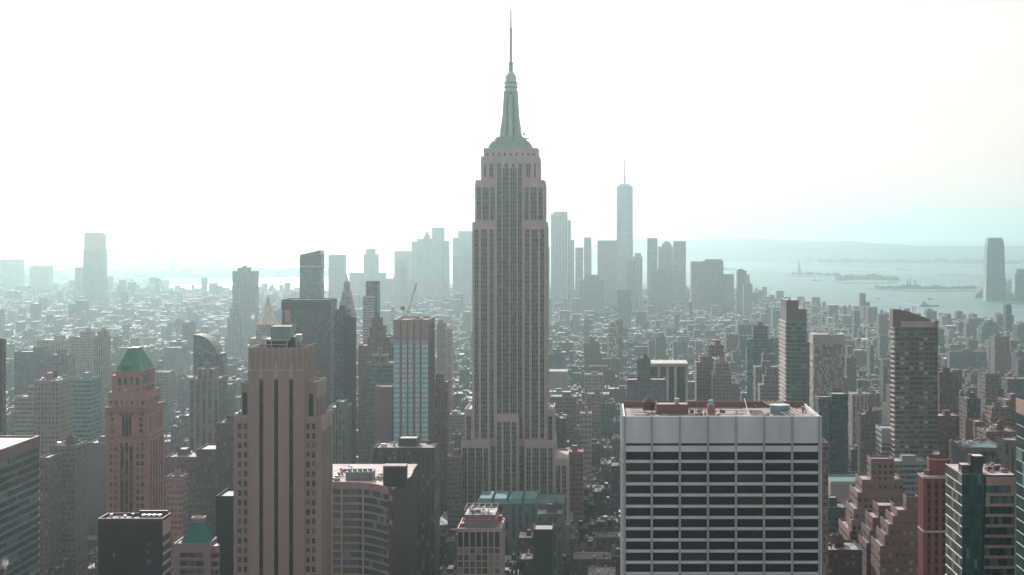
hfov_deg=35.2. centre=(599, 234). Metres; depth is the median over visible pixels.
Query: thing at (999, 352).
building
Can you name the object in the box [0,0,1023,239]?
sky
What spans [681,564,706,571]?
window
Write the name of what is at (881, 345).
apartment block
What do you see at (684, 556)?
window
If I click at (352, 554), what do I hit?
window
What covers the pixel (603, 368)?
office block
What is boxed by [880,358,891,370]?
office block
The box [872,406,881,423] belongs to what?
office block
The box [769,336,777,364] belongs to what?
office block
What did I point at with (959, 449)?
market hall
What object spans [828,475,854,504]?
building
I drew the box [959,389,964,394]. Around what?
row building
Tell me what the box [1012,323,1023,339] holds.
glass block
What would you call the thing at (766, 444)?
window
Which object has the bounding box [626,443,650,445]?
window
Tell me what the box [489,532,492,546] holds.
window
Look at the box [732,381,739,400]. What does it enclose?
office block
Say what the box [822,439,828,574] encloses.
apartment tower
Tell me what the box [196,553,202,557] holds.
window
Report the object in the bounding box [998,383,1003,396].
loft building
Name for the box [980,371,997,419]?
office block
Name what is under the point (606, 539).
office block
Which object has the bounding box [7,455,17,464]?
window
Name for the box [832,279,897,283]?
harbour island
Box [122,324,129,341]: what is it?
office block
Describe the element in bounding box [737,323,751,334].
office block
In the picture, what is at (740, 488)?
window
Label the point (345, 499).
window
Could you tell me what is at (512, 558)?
row building
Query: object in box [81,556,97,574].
loft building
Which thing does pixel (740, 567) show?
window
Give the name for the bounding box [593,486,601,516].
office block
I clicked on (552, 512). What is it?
stone block
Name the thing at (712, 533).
window
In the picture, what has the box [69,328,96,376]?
office block
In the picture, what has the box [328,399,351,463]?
stone block
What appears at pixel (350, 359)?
office tower
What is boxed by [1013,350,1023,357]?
apartment block
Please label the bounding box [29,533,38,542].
window
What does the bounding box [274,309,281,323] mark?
apartment block
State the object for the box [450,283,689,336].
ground
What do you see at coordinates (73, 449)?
office block
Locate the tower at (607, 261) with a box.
[597,240,616,306]
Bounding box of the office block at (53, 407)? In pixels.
[33,370,73,456]
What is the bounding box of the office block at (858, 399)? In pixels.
[848,389,867,445]
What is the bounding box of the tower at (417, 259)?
[412,239,421,277]
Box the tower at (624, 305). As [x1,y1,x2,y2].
[617,290,630,327]
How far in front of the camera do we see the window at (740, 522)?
593.88 m
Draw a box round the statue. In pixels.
[793,261,802,274]
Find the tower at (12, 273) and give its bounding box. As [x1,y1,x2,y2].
[0,259,24,290]
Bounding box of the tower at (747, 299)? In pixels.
[743,282,752,319]
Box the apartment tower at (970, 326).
[964,317,976,339]
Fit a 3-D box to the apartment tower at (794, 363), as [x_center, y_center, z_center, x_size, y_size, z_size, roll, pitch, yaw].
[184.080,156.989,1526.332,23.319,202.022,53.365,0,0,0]
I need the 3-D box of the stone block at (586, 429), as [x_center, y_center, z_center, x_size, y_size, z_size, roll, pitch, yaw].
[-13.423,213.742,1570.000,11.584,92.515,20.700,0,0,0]
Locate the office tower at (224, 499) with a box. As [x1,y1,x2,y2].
[215,488,233,574]
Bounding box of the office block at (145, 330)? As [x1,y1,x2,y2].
[134,328,147,337]
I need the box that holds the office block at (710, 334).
[704,330,715,339]
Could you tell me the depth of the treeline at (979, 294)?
6626.72 m
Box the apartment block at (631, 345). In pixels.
[626,340,639,352]
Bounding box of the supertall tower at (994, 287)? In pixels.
[983,238,1005,300]
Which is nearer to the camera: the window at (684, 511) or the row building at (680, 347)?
the window at (684, 511)
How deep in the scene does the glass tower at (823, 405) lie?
1196.00 m
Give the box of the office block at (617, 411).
[615,407,619,416]
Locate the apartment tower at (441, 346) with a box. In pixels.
[437,320,446,378]
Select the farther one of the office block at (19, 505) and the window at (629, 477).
the office block at (19, 505)
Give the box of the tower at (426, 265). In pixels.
[422,231,431,300]
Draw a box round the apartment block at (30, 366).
[14,346,52,433]
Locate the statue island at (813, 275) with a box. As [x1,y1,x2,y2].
[783,274,842,276]
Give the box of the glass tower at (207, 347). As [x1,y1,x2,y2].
[193,333,226,376]
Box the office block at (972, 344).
[966,339,977,349]
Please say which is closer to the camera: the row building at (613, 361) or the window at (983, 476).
the window at (983, 476)
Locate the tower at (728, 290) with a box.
[723,274,733,311]
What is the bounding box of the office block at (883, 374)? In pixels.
[880,364,887,405]
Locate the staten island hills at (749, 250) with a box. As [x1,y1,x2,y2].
[550,238,1023,261]
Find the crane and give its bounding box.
[401,283,416,315]
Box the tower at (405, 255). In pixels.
[394,251,411,277]
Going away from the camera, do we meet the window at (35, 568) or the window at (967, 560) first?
the window at (967, 560)
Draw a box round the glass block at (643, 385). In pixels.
[626,354,665,400]
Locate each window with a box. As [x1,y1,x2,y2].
[0,460,6,466]
[0,468,6,475]
[0,476,6,483]
[0,484,6,491]
[0,493,6,500]
[0,501,6,508]
[0,509,6,516]
[0,517,6,524]
[0,526,6,533]
[0,534,6,541]
[0,542,6,549]
[0,550,6,558]
[0,558,6,566]
[0,567,6,574]
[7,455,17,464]
[7,464,17,472]
[7,472,17,480]
[7,480,17,488]
[7,488,17,496]
[7,496,17,505]
[7,504,17,513]
[7,512,17,521]
[7,520,17,529]
[7,528,17,538]
[7,536,17,546]
[7,544,17,554]
[7,552,17,562]
[7,561,17,570]
[7,569,17,574]
[18,451,28,459]
[18,459,28,467]
[18,467,28,475]
[18,475,28,483]
[18,483,28,492]
[18,491,28,500]
[18,499,28,508]
[18,507,28,516]
[18,515,28,524]
[18,523,28,532]
[18,531,28,540]
[18,539,28,548]
[18,546,28,556]
[18,554,28,564]
[18,562,28,572]
[29,447,38,455]
[29,455,38,463]
[29,463,38,471]
[29,471,38,479]
[29,479,38,487]
[29,486,38,495]
[29,494,38,503]
[29,502,38,510]
[29,510,38,518]
[29,518,38,526]
[29,525,38,534]
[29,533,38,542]
[29,541,38,550]
[29,549,38,558]
[29,557,38,566]
[29,564,38,574]
[180,553,186,557]
[180,561,186,565]
[188,553,194,557]
[188,561,194,565]
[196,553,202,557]
[196,561,202,565]
[333,489,340,493]
[333,497,340,501]
[333,505,340,509]
[333,513,340,517]
[333,520,340,525]
[333,528,340,533]
[333,536,340,540]
[333,544,340,548]
[333,552,340,556]
[333,560,340,564]
[333,568,340,572]
[343,489,349,493]
[343,497,349,501]
[343,505,349,509]
[343,513,349,517]
[343,520,349,525]
[343,528,349,533]
[343,536,349,540]
[343,544,349,548]
[343,552,349,556]
[343,560,349,564]
[343,568,349,572]
[350,489,357,493]
[350,497,357,501]
[350,505,357,509]
[350,513,357,517]
[350,521,357,525]
[350,528,357,533]
[350,536,357,541]
[350,544,357,548]
[350,552,357,556]
[350,560,357,564]
[350,568,357,572]
[458,532,462,546]
[464,532,468,546]
[464,548,468,553]
[464,568,468,573]
[470,532,474,546]
[476,532,480,546]
[483,532,486,546]
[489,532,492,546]
[495,532,499,546]
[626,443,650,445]
[626,452,650,459]
[626,463,650,470]
[626,474,650,481]
[626,485,650,492]
[626,497,650,504]
[626,508,650,515]
[626,519,650,526]
[626,530,650,537]
[626,541,650,549]
[626,553,650,560]
[626,564,650,571]
[653,443,678,445]
[653,452,678,459]
[653,463,678,470]
[653,474,678,481]
[653,485,678,492]
[653,497,678,504]
[653,508,678,515]
[653,519,678,526]
[653,530,678,537]
[653,541,678,549]
[653,553,678,560]
[653,564,678,571]
[681,443,706,445]
[681,452,706,459]
[681,463,706,470]
[681,474,706,481]
[681,485,706,492]
[681,497,706,504]
[681,508,706,515]
[681,519,706,526]
[681,530,706,537]
[681,541,706,549]
[681,553,706,560]
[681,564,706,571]
[709,443,734,445]
[709,452,734,459]
[709,463,734,470]
[709,474,734,481]
[709,485,734,492]
[709,497,734,504]
[709,508,734,515]
[709,519,734,526]
[709,530,734,537]
[709,541,734,549]
[709,553,734,560]
[709,564,734,571]
[737,443,762,445]
[737,452,762,459]
[737,463,762,470]
[737,474,762,481]
[737,485,762,492]
[737,497,762,504]
[737,508,762,515]
[737,519,762,526]
[737,530,762,537]
[737,541,762,549]
[737,553,762,560]
[737,564,762,571]
[765,443,790,445]
[765,452,790,459]
[765,463,790,470]
[765,474,790,481]
[765,485,790,492]
[765,497,790,504]
[765,508,790,515]
[765,519,790,526]
[765,530,790,537]
[765,541,790,549]
[765,553,790,560]
[765,564,790,571]
[793,443,817,445]
[793,452,817,459]
[793,463,817,470]
[793,474,817,481]
[793,485,817,492]
[793,497,817,504]
[793,508,817,515]
[793,519,817,526]
[793,530,817,537]
[793,541,817,549]
[793,553,817,560]
[793,564,817,571]
[962,475,965,484]
[962,485,965,494]
[962,496,965,505]
[962,506,965,515]
[962,517,965,526]
[962,527,965,536]
[962,538,965,547]
[962,548,965,557]
[962,559,965,568]
[966,475,969,484]
[966,485,969,494]
[966,496,969,505]
[966,506,969,515]
[966,517,969,526]
[966,527,969,536]
[966,538,969,547]
[966,548,969,557]
[966,559,969,568]
[970,475,973,484]
[970,485,973,494]
[970,496,973,505]
[970,506,973,515]
[970,517,973,526]
[970,527,973,536]
[970,538,973,547]
[970,548,973,557]
[970,559,973,568]
[974,475,977,484]
[974,485,977,494]
[974,496,977,505]
[974,506,977,515]
[974,517,977,526]
[974,527,977,536]
[974,538,977,547]
[974,548,977,557]
[974,559,977,568]
[978,475,980,484]
[978,485,980,494]
[978,496,980,505]
[978,506,980,515]
[978,517,980,526]
[978,527,980,536]
[978,538,980,547]
[978,548,980,557]
[978,559,980,568]
[982,475,984,484]
[982,485,984,494]
[986,506,989,513]
[986,527,989,534]
[990,506,993,513]
[990,527,993,534]
[994,506,997,513]
[994,527,997,534]
[998,506,1001,513]
[998,527,1001,534]
[1003,506,1006,513]
[1003,527,1006,534]
[1007,506,1010,513]
[1007,527,1010,534]
[1016,412,1021,425]
[1016,424,1021,437]
[1016,436,1021,449]
[1016,448,1021,461]
[1016,460,1021,472]
[1016,471,1021,484]
[1016,483,1021,496]
[1016,495,1021,508]
[1016,507,1021,520]
[1016,518,1021,532]
[1016,530,1021,544]
[1016,542,1021,556]
[1016,554,1021,568]
[1016,566,1021,574]
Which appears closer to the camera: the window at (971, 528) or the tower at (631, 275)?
the window at (971, 528)
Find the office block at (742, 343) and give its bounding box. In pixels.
[738,334,751,359]
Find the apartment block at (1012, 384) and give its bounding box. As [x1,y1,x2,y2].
[1001,375,1023,399]
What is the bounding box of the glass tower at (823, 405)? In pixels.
[814,394,830,474]
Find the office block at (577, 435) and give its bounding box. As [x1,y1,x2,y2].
[574,426,579,447]
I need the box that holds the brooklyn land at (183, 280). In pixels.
[72,269,292,284]
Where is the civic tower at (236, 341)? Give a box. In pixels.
[225,300,247,359]
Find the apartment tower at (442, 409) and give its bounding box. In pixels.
[435,372,450,517]
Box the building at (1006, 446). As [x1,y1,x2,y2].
[996,436,1015,477]
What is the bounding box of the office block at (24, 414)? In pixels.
[14,385,33,435]
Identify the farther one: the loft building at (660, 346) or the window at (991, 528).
the loft building at (660, 346)
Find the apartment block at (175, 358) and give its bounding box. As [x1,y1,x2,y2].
[163,340,192,374]
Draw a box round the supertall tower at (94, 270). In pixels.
[83,230,106,304]
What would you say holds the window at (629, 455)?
in the office slab at (710, 487)
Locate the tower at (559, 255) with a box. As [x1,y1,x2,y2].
[551,211,567,312]
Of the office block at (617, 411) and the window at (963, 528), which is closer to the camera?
the window at (963, 528)
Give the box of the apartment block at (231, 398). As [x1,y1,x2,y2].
[228,382,235,414]
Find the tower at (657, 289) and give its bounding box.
[650,270,664,315]
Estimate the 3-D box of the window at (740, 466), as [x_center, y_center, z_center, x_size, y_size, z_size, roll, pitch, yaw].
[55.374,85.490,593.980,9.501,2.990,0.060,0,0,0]
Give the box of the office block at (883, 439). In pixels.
[875,424,891,455]
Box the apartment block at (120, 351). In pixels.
[115,346,132,362]
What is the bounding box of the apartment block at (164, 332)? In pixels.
[161,326,166,340]
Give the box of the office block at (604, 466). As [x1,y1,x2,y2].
[600,458,609,483]
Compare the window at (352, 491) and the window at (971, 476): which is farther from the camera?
the window at (352, 491)
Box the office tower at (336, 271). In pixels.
[328,255,345,299]
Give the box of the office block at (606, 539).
[596,530,619,549]
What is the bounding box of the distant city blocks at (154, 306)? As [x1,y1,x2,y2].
[0,274,1023,574]
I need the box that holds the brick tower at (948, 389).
[938,368,958,414]
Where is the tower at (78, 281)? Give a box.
[75,267,82,299]
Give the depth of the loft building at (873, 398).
2120.50 m
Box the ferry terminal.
[901,278,920,287]
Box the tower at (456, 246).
[453,238,459,254]
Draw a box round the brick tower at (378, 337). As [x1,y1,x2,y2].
[358,312,393,463]
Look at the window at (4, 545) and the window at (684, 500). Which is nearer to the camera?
the window at (684, 500)
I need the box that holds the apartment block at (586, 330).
[584,318,588,341]
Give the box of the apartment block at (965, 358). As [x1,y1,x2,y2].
[947,349,986,368]
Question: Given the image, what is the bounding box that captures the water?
[0,240,1023,322]
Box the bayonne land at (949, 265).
[789,262,1023,268]
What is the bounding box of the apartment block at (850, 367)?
[845,354,855,397]
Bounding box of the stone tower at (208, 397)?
[188,362,227,450]
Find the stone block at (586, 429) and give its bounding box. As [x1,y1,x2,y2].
[580,406,591,475]
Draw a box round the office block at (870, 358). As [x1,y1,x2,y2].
[867,344,873,373]
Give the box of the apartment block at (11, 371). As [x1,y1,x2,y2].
[6,358,13,389]
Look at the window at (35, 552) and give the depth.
863.04 m
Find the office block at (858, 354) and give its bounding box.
[852,349,863,367]
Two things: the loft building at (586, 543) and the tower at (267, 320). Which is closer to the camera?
the loft building at (586, 543)
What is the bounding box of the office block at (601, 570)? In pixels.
[588,565,615,574]
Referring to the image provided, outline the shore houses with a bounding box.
[0,252,1023,292]
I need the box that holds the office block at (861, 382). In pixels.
[856,376,867,390]
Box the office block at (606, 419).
[601,400,612,444]
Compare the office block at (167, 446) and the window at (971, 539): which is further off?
the office block at (167, 446)
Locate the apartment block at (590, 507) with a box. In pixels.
[588,496,593,516]
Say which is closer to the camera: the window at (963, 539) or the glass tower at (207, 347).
the window at (963, 539)
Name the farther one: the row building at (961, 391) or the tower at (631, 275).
the tower at (631, 275)
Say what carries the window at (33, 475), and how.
in the office block at (19, 505)
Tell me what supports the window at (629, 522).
in the office slab at (710, 487)
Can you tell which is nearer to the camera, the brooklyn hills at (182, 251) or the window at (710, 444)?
the window at (710, 444)
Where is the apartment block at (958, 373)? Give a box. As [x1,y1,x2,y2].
[950,368,961,388]
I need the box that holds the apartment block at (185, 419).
[181,412,188,437]
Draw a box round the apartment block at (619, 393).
[608,385,625,403]
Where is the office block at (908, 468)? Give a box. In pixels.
[892,454,926,494]
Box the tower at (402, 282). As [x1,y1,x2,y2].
[397,258,408,313]
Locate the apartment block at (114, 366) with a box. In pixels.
[111,363,119,390]
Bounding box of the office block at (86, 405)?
[73,371,100,441]
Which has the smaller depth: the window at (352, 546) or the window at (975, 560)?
the window at (975, 560)
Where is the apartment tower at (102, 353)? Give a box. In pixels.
[93,328,110,431]
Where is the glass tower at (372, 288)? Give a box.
[366,281,379,316]
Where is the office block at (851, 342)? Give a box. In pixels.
[845,339,854,348]
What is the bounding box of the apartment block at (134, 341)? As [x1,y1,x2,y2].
[131,337,138,345]
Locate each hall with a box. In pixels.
[36,335,69,353]
[949,438,996,463]
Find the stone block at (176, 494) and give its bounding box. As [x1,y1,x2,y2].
[166,470,187,574]
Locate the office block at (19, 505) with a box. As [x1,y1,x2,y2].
[0,436,39,574]
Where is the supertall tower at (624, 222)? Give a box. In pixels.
[617,160,632,289]
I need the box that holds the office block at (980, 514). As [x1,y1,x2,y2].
[945,452,1015,574]
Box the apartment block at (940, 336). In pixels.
[938,328,943,353]
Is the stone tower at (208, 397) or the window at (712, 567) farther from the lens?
the stone tower at (208, 397)
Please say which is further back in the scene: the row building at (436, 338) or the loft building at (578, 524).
the row building at (436, 338)
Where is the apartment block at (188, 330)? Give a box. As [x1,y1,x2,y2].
[182,321,195,351]
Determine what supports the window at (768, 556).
in the office slab at (710, 487)
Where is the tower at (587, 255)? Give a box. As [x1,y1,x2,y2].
[584,237,591,274]
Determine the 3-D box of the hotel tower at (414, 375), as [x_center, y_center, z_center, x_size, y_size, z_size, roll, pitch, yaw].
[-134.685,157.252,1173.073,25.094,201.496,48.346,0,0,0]
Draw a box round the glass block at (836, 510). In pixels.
[828,495,845,539]
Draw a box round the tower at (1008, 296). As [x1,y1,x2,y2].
[1006,293,1011,300]
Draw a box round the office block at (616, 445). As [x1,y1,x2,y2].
[613,435,619,458]
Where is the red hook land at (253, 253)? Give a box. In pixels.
[0,251,353,267]
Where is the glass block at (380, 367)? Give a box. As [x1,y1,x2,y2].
[367,348,393,463]
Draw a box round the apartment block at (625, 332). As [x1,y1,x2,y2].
[623,327,627,340]
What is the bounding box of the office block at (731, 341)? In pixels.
[725,332,739,352]
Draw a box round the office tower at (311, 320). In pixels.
[281,298,336,408]
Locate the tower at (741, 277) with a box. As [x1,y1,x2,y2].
[736,269,746,315]
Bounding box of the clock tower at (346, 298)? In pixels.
[340,274,356,316]
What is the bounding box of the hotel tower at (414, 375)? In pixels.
[393,316,434,440]
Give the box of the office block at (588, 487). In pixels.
[584,483,595,499]
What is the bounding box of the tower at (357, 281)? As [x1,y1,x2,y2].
[349,249,385,295]
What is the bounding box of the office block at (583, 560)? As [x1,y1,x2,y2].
[572,548,611,574]
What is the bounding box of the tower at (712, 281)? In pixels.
[702,259,723,313]
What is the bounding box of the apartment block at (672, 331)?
[666,327,677,337]
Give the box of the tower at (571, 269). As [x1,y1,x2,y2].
[569,240,574,308]
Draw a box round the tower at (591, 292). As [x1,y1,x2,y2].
[579,275,603,321]
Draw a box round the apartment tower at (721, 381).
[711,359,731,400]
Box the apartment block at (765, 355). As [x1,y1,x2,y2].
[761,349,774,364]
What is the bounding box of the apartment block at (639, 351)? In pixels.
[634,345,647,357]
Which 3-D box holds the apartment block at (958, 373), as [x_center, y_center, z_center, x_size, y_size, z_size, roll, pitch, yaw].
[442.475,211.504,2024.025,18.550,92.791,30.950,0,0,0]
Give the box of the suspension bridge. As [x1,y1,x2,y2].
[217,233,397,261]
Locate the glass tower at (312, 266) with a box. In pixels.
[299,250,324,297]
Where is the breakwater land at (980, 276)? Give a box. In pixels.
[945,274,1011,287]
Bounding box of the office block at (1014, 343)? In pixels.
[1010,338,1023,349]
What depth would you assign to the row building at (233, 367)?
2440.50 m
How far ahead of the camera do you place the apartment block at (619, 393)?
2120.50 m
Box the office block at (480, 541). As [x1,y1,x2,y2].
[457,503,504,574]
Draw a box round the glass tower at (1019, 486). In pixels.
[1016,398,1023,574]
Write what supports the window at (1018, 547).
in the glass tower at (1019, 486)
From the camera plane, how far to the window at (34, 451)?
863.04 m
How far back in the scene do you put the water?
10891.70 m
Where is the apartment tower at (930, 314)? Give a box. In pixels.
[924,309,936,320]
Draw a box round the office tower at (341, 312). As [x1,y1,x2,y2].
[333,305,351,402]
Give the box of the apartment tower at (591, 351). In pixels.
[584,337,599,388]
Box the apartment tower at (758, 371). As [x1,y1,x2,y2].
[753,360,779,400]
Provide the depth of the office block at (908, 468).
1060.00 m
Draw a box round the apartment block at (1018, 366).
[1013,356,1023,375]
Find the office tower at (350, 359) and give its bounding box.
[343,317,356,463]
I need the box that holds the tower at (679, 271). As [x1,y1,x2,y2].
[673,241,685,307]
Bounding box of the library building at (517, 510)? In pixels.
[476,491,565,553]
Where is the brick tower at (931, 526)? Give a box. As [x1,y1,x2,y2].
[917,455,950,574]
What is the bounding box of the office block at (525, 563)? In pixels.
[519,549,532,574]
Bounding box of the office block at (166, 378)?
[155,370,174,430]
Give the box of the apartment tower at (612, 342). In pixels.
[607,323,618,356]
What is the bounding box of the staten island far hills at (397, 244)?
[200,241,452,246]
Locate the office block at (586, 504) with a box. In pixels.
[584,494,587,516]
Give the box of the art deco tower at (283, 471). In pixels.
[234,324,332,574]
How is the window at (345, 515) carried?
in the office block at (375, 519)
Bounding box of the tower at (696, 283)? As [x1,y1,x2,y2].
[690,261,702,310]
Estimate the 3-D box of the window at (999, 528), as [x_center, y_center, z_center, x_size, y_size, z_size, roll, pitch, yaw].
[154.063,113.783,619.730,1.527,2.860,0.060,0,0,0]
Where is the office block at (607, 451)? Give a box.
[604,444,611,459]
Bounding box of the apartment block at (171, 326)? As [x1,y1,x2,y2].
[167,321,175,341]
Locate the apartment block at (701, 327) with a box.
[694,323,705,333]
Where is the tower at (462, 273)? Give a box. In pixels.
[453,255,471,305]
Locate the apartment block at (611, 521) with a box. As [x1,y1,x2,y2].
[607,514,615,529]
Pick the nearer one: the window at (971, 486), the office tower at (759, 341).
the window at (971, 486)
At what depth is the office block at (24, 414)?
1380.00 m
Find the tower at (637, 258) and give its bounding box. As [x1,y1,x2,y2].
[633,253,641,311]
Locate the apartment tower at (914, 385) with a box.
[890,306,937,459]
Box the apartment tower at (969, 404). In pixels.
[958,390,980,438]
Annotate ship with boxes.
[920,301,938,306]
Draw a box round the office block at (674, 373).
[651,360,687,400]
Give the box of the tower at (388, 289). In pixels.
[378,278,421,309]
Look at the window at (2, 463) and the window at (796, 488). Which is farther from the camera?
the window at (2, 463)
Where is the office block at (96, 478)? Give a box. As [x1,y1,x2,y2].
[88,435,105,533]
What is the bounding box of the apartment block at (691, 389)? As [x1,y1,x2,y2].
[688,380,694,400]
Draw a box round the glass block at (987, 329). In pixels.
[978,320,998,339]
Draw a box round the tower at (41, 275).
[30,266,52,292]
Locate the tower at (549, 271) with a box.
[549,247,549,295]
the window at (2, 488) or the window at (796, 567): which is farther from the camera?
the window at (2, 488)
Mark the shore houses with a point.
(62, 277)
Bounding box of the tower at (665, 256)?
[658,241,672,306]
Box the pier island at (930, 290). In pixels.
[867,286,976,291]
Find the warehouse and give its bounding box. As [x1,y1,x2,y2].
[549,368,567,390]
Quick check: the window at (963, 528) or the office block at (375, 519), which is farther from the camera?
the office block at (375, 519)
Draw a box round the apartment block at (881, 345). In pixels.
[877,334,886,358]
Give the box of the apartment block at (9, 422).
[6,410,13,433]
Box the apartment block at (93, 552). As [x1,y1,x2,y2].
[88,547,97,563]
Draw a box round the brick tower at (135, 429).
[104,346,165,513]
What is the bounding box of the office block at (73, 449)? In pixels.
[49,434,87,574]
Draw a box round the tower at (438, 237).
[432,228,444,302]
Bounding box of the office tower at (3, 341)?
[0,338,6,435]
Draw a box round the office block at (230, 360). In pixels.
[227,357,236,363]
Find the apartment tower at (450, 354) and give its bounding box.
[447,329,452,411]
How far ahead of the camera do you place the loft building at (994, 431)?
1157.63 m
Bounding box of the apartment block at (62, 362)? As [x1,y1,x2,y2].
[47,349,75,377]
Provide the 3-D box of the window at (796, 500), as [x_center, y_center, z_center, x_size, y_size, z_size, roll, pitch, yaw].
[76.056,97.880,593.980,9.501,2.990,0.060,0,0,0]
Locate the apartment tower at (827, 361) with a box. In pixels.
[809,328,844,410]
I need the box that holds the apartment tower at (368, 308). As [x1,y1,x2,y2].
[363,296,374,342]
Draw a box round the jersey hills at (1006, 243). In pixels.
[868,241,1023,245]
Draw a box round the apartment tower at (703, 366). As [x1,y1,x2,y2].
[694,340,722,400]
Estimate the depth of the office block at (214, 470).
1060.00 m
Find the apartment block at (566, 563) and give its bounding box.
[563,551,569,574]
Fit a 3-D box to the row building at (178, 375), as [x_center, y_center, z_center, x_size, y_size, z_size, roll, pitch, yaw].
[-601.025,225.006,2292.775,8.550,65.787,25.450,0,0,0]
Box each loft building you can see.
[9,388,13,406]
[22,328,34,340]
[39,452,61,574]
[51,324,59,335]
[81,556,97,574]
[88,529,97,549]
[155,356,162,369]
[165,444,195,530]
[179,373,189,413]
[356,424,357,454]
[440,525,456,565]
[447,448,463,529]
[517,525,532,566]
[549,390,576,447]
[569,444,583,521]
[569,516,584,541]
[569,526,578,574]
[572,369,583,387]
[579,536,594,549]
[584,371,602,405]
[585,519,606,536]
[587,388,601,456]
[597,479,609,497]
[611,456,619,513]
[614,512,619,527]
[618,336,622,375]
[623,352,633,370]
[655,332,665,359]
[731,347,740,371]
[740,391,746,400]
[828,532,862,574]
[857,405,878,472]
[866,388,878,406]
[869,375,888,385]
[882,401,885,423]
[886,379,891,423]
[938,409,959,455]
[961,366,976,377]
[963,419,973,438]
[969,418,984,438]
[970,382,976,396]
[976,419,1015,443]
[982,402,1010,428]
[985,339,989,358]
[997,393,1016,430]
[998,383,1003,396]
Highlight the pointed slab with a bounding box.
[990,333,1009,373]
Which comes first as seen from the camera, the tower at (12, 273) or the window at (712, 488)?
the window at (712, 488)
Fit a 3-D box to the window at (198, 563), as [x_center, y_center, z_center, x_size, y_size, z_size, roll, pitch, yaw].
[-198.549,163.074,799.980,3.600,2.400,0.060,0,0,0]
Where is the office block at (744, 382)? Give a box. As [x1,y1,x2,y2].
[741,378,746,389]
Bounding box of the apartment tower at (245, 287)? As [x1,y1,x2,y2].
[232,266,258,344]
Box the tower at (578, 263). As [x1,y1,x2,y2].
[575,247,582,297]
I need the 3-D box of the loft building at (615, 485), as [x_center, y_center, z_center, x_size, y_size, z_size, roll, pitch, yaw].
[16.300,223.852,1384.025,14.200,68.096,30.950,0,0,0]
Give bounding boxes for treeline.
[791,272,840,275]
[798,257,1023,263]
[835,274,899,280]
[875,285,975,288]
[975,289,1008,297]
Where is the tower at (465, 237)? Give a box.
[458,231,471,254]
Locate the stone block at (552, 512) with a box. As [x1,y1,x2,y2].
[537,501,562,574]
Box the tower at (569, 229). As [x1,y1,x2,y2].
[568,220,570,309]
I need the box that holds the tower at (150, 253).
[141,248,158,262]
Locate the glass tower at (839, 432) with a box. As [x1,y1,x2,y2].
[827,391,847,474]
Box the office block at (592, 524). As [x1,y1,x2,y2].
[588,517,596,536]
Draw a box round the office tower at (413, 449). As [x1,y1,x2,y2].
[373,435,439,574]
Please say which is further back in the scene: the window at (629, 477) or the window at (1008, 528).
the window at (1008, 528)
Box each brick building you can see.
[838,455,905,543]
[858,500,893,574]
[871,493,917,574]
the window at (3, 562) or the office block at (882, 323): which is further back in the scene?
the office block at (882, 323)
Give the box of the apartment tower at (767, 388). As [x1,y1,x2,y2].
[757,367,777,400]
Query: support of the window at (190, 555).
in the stone block at (197, 549)
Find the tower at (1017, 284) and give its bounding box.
[1012,269,1023,300]
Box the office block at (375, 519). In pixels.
[333,463,417,574]
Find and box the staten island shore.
[378,250,550,255]
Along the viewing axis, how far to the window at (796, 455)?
593.88 m
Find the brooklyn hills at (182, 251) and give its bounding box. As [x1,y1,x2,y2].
[0,249,247,253]
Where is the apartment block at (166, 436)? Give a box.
[164,434,170,439]
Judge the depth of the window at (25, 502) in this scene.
846.55 m
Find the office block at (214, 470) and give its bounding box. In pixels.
[196,415,233,536]
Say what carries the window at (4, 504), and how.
in the office block at (19, 505)
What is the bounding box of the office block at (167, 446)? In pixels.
[164,438,188,475]
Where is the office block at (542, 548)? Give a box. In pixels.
[532,523,553,574]
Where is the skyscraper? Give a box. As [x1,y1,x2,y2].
[440,3,573,554]
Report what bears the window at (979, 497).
in the office block at (980, 514)
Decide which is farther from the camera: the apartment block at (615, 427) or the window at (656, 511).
the apartment block at (615, 427)
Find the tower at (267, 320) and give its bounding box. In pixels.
[250,296,278,346]
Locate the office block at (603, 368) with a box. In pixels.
[589,363,607,391]
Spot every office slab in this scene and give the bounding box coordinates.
[375,384,393,445]
[620,397,821,574]
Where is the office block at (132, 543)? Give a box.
[98,508,170,574]
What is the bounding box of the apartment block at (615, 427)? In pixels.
[613,418,618,434]
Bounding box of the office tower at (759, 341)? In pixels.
[747,321,771,400]
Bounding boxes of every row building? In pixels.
[48,557,74,574]
[148,349,160,363]
[170,421,183,453]
[175,370,181,391]
[227,360,244,377]
[435,329,436,348]
[443,533,456,565]
[505,552,517,566]
[577,399,584,424]
[584,471,596,485]
[592,438,599,468]
[601,496,610,515]
[603,354,618,386]
[607,544,619,574]
[608,365,614,386]
[615,319,622,336]
[648,337,654,359]
[673,340,687,359]
[677,353,691,365]
[848,444,857,471]
[856,368,866,377]
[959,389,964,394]
[967,369,976,384]
[976,367,989,371]
[977,369,988,397]
[995,371,1004,387]
[1003,304,1011,332]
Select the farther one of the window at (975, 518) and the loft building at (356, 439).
the loft building at (356, 439)
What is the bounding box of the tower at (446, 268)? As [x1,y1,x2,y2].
[444,241,449,295]
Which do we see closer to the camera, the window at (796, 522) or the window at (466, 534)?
the window at (796, 522)
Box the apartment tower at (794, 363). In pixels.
[779,294,809,406]
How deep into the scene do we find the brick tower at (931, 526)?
734.95 m
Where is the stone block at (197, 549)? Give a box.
[174,516,219,574]
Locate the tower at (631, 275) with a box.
[626,260,635,311]
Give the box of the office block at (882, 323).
[877,313,887,349]
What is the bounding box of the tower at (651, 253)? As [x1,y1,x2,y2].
[647,238,657,305]
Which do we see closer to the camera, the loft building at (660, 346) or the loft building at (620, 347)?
the loft building at (620, 347)
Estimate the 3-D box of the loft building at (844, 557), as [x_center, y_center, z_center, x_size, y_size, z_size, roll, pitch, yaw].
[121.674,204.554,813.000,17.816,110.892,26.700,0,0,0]
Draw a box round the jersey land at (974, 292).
[972,288,1023,304]

